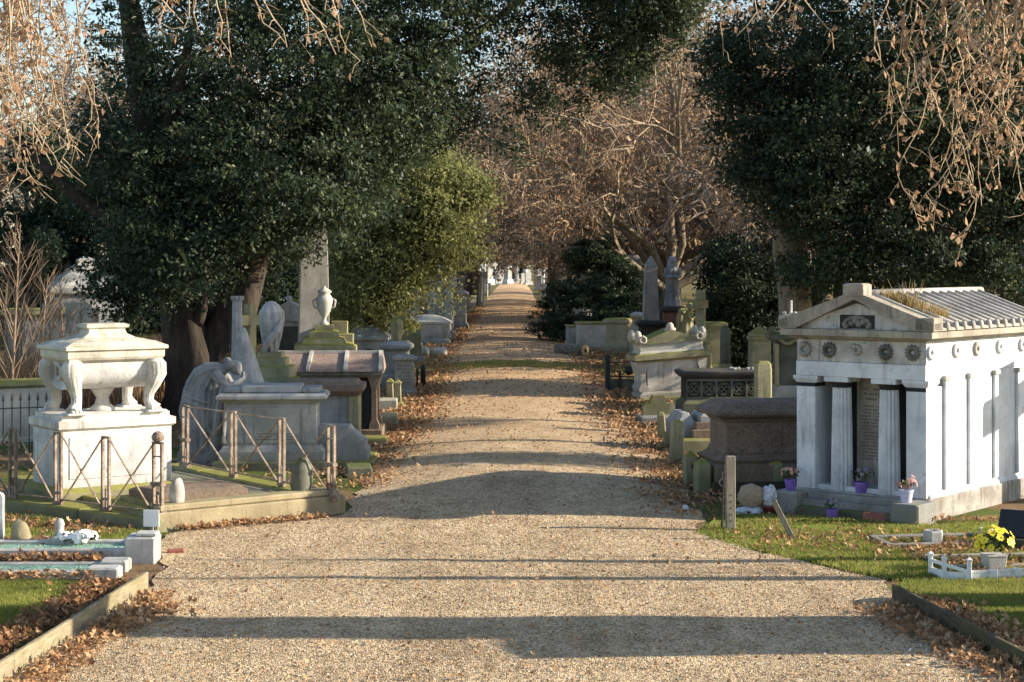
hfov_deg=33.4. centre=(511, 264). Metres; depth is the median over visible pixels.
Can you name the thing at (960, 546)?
leaf litter
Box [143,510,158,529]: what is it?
sign
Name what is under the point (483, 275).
verge post
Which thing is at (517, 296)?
path
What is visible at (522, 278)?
headstone
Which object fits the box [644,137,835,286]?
bare tree
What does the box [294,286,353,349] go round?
urn monument
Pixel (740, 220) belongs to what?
bare tree
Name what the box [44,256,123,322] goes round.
mausoleum
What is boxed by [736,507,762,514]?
plastic bag
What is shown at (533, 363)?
grass
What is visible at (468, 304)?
headstone
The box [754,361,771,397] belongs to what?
stone pillar
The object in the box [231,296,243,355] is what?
broken column
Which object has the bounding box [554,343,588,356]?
felled log
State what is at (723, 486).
iron rod
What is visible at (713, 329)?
pedestal tomb
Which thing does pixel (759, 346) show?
capped pillar
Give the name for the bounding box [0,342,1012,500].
leaf litter
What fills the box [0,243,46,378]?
bare sapling
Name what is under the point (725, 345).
headstone
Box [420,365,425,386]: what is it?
bollard
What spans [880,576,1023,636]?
grass
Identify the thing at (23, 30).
plane tree
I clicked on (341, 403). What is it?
chest tomb
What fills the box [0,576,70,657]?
grass
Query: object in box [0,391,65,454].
spiked railing
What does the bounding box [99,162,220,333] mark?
evergreen tree
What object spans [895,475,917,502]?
flower pot
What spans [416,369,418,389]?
bollard
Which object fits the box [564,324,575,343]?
headstone
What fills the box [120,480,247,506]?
ledger stone
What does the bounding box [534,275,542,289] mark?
pedestal tomb
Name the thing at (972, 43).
plane tree
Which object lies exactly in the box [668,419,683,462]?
stone bollard
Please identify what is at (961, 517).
leaf litter
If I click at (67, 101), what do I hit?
bare tree
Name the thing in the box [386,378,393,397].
stone post
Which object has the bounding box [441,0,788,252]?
bare tree
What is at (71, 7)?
sky
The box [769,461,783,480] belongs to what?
stone bollard
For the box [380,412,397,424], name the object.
kerb stone
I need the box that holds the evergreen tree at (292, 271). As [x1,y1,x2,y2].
[275,259,353,330]
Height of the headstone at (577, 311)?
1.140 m
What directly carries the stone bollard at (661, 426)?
on the ground at (348, 492)
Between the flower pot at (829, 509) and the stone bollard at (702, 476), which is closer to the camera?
the flower pot at (829, 509)
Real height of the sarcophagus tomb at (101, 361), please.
2.686 m
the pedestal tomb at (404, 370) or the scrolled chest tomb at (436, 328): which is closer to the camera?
the pedestal tomb at (404, 370)
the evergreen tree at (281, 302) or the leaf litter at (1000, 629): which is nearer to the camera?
the leaf litter at (1000, 629)
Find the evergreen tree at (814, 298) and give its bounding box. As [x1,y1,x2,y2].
[777,258,832,325]
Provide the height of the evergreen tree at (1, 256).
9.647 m
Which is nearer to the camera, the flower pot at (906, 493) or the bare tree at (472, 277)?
the flower pot at (906, 493)
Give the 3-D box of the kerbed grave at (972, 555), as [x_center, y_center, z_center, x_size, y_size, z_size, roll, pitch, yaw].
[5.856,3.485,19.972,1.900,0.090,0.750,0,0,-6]
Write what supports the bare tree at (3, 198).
on the ground at (348, 492)
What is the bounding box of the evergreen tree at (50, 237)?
[0,225,67,335]
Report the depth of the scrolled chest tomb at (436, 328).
74.01 m
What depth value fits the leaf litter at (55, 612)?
16.76 m
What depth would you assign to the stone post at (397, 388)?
41.59 m
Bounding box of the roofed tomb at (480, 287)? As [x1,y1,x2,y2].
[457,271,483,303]
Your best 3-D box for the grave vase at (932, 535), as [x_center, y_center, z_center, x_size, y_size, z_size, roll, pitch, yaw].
[5.243,3.405,21.250,0.260,0.190,0.225,0,0,-10]
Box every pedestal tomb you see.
[392,354,416,396]
[453,290,468,328]
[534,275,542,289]
[602,317,631,352]
[626,312,641,360]
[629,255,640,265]
[706,321,727,367]
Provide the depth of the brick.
20.67 m
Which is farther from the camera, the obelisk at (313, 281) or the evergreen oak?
the evergreen oak
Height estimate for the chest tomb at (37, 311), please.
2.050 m
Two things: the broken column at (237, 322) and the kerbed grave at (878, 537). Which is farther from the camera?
the broken column at (237, 322)
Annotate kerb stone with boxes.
[345,463,371,477]
[364,435,387,446]
[380,397,397,411]
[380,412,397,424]
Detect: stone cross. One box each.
[242,304,258,356]
[483,264,494,284]
[494,270,502,283]
[502,263,513,283]
[693,291,712,367]
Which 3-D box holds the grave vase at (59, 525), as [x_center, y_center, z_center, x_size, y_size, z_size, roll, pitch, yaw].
[-5.500,3.295,20.750,0.180,0.410,0.180,0,0,-4]
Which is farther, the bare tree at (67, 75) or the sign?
the bare tree at (67, 75)
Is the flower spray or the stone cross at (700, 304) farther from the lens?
the stone cross at (700, 304)
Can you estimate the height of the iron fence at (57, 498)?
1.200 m
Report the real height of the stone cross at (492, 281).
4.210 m
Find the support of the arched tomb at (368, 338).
on the ground at (348, 492)
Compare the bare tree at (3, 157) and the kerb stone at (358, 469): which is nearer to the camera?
the kerb stone at (358, 469)
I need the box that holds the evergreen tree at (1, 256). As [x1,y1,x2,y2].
[0,199,16,326]
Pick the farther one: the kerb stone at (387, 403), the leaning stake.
the kerb stone at (387, 403)
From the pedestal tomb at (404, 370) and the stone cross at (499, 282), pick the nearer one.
the pedestal tomb at (404, 370)
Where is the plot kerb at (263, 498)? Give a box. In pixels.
[12,463,344,531]
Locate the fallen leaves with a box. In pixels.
[813,624,978,675]
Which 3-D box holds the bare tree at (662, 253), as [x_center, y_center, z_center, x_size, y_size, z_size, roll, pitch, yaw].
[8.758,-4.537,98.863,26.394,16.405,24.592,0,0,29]
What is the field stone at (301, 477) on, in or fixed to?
on the plot kerb at (263, 498)
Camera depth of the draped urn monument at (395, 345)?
48.68 m
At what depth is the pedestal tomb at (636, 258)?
79.24 m
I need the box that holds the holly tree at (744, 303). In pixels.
[673,231,778,369]
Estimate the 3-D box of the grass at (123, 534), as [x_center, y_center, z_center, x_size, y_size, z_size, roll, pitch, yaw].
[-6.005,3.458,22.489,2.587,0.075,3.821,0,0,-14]
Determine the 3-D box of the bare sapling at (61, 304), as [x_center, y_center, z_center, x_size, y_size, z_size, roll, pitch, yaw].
[-11.014,1.726,42.923,1.949,3.631,1.396,0,0,9]
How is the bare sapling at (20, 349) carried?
on the ground at (348, 492)
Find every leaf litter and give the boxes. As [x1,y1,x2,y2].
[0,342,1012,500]
[0,533,104,580]
[0,574,137,659]
[5,508,133,534]
[5,588,205,681]
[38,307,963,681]
[176,511,331,529]
[267,305,487,487]
[529,305,801,515]
[696,510,1023,581]
[835,598,1023,681]
[912,590,1023,648]
[933,512,998,521]
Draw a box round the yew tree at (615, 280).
[522,234,661,341]
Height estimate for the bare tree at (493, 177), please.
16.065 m
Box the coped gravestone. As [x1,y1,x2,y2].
[318,423,377,467]
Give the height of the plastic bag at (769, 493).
0.331 m
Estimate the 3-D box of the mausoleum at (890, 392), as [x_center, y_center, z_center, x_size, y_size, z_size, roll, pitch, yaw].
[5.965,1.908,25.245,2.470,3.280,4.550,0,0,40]
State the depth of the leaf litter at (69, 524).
22.52 m
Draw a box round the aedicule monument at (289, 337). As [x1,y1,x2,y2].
[278,295,298,350]
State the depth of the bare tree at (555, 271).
139.33 m
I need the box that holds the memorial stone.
[10,518,30,538]
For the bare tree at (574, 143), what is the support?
on the ground at (348, 492)
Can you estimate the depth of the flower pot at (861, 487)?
23.93 m
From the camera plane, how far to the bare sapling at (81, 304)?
48.03 m
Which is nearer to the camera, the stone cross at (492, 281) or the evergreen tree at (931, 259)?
the evergreen tree at (931, 259)
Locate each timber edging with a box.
[0,572,147,681]
[892,584,1023,667]
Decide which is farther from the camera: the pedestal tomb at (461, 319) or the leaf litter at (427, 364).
the pedestal tomb at (461, 319)
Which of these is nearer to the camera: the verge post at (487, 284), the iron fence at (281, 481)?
the iron fence at (281, 481)
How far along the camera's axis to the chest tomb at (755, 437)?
26.20 m
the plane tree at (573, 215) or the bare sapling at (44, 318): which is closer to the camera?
the bare sapling at (44, 318)
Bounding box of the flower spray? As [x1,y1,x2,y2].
[56,529,98,544]
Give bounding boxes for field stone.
[168,477,184,502]
[290,457,312,490]
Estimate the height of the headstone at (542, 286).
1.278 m
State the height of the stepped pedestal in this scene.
2.150 m
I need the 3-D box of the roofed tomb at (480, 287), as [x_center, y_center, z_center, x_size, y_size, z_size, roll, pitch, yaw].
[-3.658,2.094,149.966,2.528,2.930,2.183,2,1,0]
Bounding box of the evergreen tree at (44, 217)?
[0,114,133,306]
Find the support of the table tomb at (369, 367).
on the ground at (348, 492)
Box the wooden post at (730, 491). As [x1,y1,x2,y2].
[725,456,735,529]
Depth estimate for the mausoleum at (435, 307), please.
77.78 m
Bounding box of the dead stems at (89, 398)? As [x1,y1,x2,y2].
[0,334,164,408]
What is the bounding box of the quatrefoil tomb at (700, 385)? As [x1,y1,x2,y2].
[674,367,753,412]
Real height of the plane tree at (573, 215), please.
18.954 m
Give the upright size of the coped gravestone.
0.730 m
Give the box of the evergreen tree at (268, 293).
[209,247,288,347]
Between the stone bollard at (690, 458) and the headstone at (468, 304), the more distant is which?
the headstone at (468, 304)
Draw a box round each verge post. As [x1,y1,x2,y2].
[481,271,486,304]
[486,248,489,299]
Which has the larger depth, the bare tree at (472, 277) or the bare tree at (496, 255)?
the bare tree at (496, 255)
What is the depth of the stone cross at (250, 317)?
36.42 m
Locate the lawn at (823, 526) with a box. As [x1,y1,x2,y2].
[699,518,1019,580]
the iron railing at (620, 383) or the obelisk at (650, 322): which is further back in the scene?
the obelisk at (650, 322)
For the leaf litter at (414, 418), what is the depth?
39.60 m
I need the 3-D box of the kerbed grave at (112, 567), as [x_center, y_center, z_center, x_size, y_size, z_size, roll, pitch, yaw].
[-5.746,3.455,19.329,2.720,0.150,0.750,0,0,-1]
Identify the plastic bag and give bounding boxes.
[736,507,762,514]
[763,484,777,505]
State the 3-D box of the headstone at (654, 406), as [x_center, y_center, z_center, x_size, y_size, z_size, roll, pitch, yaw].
[3.243,3.223,37.703,0.940,0.650,0.800,-2,0,-4]
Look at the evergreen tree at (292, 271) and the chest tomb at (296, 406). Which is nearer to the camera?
the chest tomb at (296, 406)
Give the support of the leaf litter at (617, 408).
on the ground at (348, 492)
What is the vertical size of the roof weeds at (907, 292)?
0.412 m
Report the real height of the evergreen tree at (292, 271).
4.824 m
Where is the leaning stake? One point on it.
(781, 516)
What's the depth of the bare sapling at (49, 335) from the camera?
41.04 m
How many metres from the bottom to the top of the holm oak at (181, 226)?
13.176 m
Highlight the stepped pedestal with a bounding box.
[331,321,356,349]
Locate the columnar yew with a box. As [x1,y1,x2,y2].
[1008,167,1023,306]
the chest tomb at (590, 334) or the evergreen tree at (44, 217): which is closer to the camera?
the chest tomb at (590, 334)
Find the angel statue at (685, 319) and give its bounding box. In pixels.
[676,303,694,333]
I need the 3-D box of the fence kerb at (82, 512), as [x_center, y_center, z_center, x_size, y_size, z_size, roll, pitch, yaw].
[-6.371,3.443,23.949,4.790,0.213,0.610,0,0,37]
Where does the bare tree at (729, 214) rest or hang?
on the ground at (348, 492)
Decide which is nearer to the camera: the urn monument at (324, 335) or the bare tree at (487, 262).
the urn monument at (324, 335)
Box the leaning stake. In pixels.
[771,499,794,536]
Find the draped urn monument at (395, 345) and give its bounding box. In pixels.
[379,316,413,387]
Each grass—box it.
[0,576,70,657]
[5,510,146,538]
[414,359,631,372]
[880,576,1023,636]
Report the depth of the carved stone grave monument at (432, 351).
64.68 m
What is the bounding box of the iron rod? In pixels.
[719,465,724,526]
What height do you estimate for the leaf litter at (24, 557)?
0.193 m
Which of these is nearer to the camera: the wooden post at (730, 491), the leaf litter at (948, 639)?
the leaf litter at (948, 639)
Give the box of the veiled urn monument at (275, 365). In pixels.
[256,301,299,382]
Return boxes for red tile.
[862,512,886,521]
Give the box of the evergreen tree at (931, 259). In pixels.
[880,189,975,288]
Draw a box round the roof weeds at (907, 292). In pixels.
[890,278,924,306]
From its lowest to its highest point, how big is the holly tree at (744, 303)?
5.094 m
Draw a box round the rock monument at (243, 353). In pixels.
[225,328,269,441]
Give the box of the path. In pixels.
[3,282,1023,681]
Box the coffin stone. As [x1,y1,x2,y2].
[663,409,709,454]
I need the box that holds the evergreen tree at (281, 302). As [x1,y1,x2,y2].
[198,147,298,341]
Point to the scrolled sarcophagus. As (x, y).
(657, 357)
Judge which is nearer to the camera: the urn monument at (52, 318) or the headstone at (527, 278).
the urn monument at (52, 318)
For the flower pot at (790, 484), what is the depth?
24.30 m
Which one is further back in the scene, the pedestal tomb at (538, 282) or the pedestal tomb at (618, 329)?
the pedestal tomb at (538, 282)
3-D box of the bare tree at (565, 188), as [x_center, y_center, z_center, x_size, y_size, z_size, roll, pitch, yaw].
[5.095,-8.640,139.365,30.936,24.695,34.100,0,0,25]
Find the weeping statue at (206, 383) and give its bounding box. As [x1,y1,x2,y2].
[177,357,245,464]
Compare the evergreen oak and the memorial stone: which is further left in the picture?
the memorial stone
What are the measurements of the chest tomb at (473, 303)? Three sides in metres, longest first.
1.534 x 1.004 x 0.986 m
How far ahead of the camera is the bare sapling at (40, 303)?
45.85 m
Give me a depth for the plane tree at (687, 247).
101.39 m
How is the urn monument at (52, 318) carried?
on the ground at (348, 492)
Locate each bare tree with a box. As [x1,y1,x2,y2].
[0,0,409,297]
[0,11,265,262]
[0,159,112,259]
[1,0,261,260]
[7,55,280,262]
[296,40,653,305]
[335,97,551,269]
[432,32,765,278]
[441,0,653,306]
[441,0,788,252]
[451,224,547,282]
[453,64,703,258]
[458,84,865,305]
[463,245,517,266]
[487,117,657,274]
[490,233,536,268]
[501,95,737,280]
[510,254,546,278]
[534,0,891,270]
[588,0,1023,305]
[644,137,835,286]
[653,60,993,298]
[670,2,1015,295]
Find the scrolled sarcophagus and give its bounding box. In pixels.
[625,322,711,402]
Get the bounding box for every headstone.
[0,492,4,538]
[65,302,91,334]
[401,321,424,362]
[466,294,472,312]
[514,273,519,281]
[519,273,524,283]
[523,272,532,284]
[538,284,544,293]
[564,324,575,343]
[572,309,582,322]
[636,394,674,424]
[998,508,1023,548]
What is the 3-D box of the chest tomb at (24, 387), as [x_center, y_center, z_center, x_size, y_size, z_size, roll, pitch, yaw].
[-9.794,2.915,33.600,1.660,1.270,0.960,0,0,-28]
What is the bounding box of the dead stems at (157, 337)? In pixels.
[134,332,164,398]
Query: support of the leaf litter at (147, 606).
on the path
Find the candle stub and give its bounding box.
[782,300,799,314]
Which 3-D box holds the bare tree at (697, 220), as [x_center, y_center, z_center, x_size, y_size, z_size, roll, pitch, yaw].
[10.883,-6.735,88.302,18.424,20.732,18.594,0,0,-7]
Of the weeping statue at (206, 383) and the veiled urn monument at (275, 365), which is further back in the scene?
the veiled urn monument at (275, 365)
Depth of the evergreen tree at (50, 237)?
71.88 m
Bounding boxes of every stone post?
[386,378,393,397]
[393,380,403,407]
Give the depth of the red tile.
23.19 m
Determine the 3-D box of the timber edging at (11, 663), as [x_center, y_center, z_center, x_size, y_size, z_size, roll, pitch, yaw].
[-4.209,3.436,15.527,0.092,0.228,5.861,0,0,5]
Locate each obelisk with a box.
[298,224,329,341]
[634,255,666,335]
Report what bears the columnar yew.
on the ground at (348, 492)
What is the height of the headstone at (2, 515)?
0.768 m
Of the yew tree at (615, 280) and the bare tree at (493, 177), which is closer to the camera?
the yew tree at (615, 280)
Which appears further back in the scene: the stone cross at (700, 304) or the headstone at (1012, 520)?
the stone cross at (700, 304)
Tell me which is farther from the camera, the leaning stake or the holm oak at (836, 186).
the holm oak at (836, 186)
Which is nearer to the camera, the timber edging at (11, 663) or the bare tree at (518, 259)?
the timber edging at (11, 663)
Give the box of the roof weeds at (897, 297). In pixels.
[880,288,951,317]
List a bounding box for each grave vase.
[51,518,65,543]
[923,529,942,541]
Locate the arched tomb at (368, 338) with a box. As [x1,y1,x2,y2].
[350,326,390,373]
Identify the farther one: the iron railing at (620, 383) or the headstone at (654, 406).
the iron railing at (620, 383)
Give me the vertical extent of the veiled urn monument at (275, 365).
2.830 m
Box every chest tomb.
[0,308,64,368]
[0,378,50,445]
[211,383,331,470]
[286,378,365,431]
[411,315,451,344]
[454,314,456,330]
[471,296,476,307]
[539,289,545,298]
[574,321,605,348]
[695,397,796,495]
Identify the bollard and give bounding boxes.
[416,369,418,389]
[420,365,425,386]
[657,412,665,439]
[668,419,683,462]
[682,450,697,487]
[693,458,710,494]
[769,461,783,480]
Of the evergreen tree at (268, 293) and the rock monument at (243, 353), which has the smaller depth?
the rock monument at (243, 353)
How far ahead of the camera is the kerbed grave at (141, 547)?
20.04 m
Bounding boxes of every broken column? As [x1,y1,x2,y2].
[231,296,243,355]
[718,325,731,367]
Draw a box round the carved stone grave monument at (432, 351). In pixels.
[421,343,446,356]
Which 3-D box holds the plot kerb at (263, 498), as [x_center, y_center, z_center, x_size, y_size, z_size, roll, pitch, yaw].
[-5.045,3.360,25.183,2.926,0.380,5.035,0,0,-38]
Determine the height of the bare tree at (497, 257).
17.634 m
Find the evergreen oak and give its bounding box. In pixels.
[276,110,509,339]
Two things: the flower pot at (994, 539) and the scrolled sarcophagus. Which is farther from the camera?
the scrolled sarcophagus
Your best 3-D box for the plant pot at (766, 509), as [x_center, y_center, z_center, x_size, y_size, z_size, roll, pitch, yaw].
[3.625,3.440,23.861,0.260,0.120,0.256,0,0,0]
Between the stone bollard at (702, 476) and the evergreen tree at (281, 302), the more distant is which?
the evergreen tree at (281, 302)
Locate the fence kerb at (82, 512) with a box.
[0,490,163,532]
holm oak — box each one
[13,0,728,416]
[677,0,1023,330]
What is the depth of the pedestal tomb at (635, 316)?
61.73 m
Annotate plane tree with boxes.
[0,0,388,207]
[409,0,940,318]
[454,61,740,283]
[720,0,1023,266]
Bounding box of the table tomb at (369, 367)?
[285,350,386,434]
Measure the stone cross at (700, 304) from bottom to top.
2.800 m
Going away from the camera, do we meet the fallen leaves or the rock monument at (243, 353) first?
the fallen leaves
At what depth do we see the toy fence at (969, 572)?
18.92 m
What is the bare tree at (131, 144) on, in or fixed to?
on the ground at (348, 492)
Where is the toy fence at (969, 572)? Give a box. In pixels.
[927,551,1023,579]
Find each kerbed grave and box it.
[0,530,160,563]
[0,557,131,579]
[868,532,987,546]
[924,552,1023,569]
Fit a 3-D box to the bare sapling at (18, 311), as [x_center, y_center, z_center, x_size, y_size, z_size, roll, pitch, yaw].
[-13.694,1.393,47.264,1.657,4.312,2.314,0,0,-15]
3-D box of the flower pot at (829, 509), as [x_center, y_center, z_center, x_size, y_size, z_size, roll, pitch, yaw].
[4.394,3.335,23.463,0.242,0.331,0.237,0,0,-30]
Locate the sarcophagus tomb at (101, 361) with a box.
[24,322,175,501]
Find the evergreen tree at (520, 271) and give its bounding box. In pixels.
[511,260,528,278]
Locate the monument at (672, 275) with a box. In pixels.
[659,255,685,328]
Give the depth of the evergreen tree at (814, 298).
65.48 m
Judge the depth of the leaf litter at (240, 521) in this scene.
22.90 m
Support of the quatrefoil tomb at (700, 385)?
on the ground at (348, 492)
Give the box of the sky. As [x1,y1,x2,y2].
[0,0,1010,265]
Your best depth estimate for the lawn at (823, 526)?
22.14 m
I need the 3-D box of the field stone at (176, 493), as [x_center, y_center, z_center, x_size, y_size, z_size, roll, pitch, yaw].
[-4.469,3.066,22.743,0.220,0.446,0.195,0,0,0]
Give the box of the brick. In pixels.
[167,548,183,552]
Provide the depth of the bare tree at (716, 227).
69.78 m
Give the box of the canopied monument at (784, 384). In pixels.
[764,326,797,397]
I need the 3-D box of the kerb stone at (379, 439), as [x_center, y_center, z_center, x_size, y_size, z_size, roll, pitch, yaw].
[-2.682,3.455,33.160,0.500,0.190,0.900,0,0,-6]
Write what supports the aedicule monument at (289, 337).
on the ground at (348, 492)
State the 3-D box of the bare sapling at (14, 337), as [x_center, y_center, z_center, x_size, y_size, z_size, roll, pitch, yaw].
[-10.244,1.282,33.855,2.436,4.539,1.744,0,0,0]
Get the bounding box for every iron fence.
[0,427,165,512]
[179,405,337,500]
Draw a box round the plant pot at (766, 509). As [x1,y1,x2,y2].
[762,505,776,514]
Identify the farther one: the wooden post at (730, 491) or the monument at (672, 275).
the monument at (672, 275)
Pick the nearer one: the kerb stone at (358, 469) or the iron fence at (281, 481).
the iron fence at (281, 481)
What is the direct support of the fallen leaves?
on the path
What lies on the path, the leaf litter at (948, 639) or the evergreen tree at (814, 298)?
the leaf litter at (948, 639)
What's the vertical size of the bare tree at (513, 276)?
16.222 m
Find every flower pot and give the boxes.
[781,467,800,490]
[822,495,839,517]
[850,466,874,493]
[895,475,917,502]
[971,525,1014,569]
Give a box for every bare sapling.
[0,218,63,378]
[0,237,44,362]
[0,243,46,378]
[0,271,55,377]
[2,264,76,377]
[14,246,77,344]
[29,279,78,362]
[37,263,88,339]
[62,280,95,333]
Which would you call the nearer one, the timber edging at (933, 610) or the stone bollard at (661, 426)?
the timber edging at (933, 610)
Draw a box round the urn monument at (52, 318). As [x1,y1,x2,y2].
[24,297,70,367]
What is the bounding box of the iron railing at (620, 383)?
[605,354,633,390]
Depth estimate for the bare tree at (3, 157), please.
91.28 m
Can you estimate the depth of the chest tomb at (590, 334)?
70.52 m
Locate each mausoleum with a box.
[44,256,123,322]
[399,264,455,339]
[776,283,1023,524]
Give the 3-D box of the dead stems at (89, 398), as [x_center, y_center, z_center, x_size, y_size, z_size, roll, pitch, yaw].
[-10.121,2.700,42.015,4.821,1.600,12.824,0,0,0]
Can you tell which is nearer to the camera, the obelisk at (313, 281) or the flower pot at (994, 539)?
the flower pot at (994, 539)
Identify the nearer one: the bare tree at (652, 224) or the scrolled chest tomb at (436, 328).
the scrolled chest tomb at (436, 328)
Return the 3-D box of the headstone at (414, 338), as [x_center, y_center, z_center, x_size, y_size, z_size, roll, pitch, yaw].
[-3.630,2.790,60.998,0.986,1.531,0.438,-2,0,1]
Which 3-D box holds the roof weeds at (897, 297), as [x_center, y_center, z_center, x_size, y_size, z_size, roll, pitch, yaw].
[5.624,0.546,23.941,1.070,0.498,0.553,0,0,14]
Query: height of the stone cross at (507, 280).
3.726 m
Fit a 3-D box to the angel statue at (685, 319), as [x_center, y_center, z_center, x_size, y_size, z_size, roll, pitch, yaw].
[5.665,2.394,55.000,0.840,2.312,0.760,0,0,20]
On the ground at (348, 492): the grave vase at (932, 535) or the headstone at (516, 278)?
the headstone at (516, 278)
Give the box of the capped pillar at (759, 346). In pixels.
[746,326,772,383]
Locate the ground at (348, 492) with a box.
[0,266,1023,638]

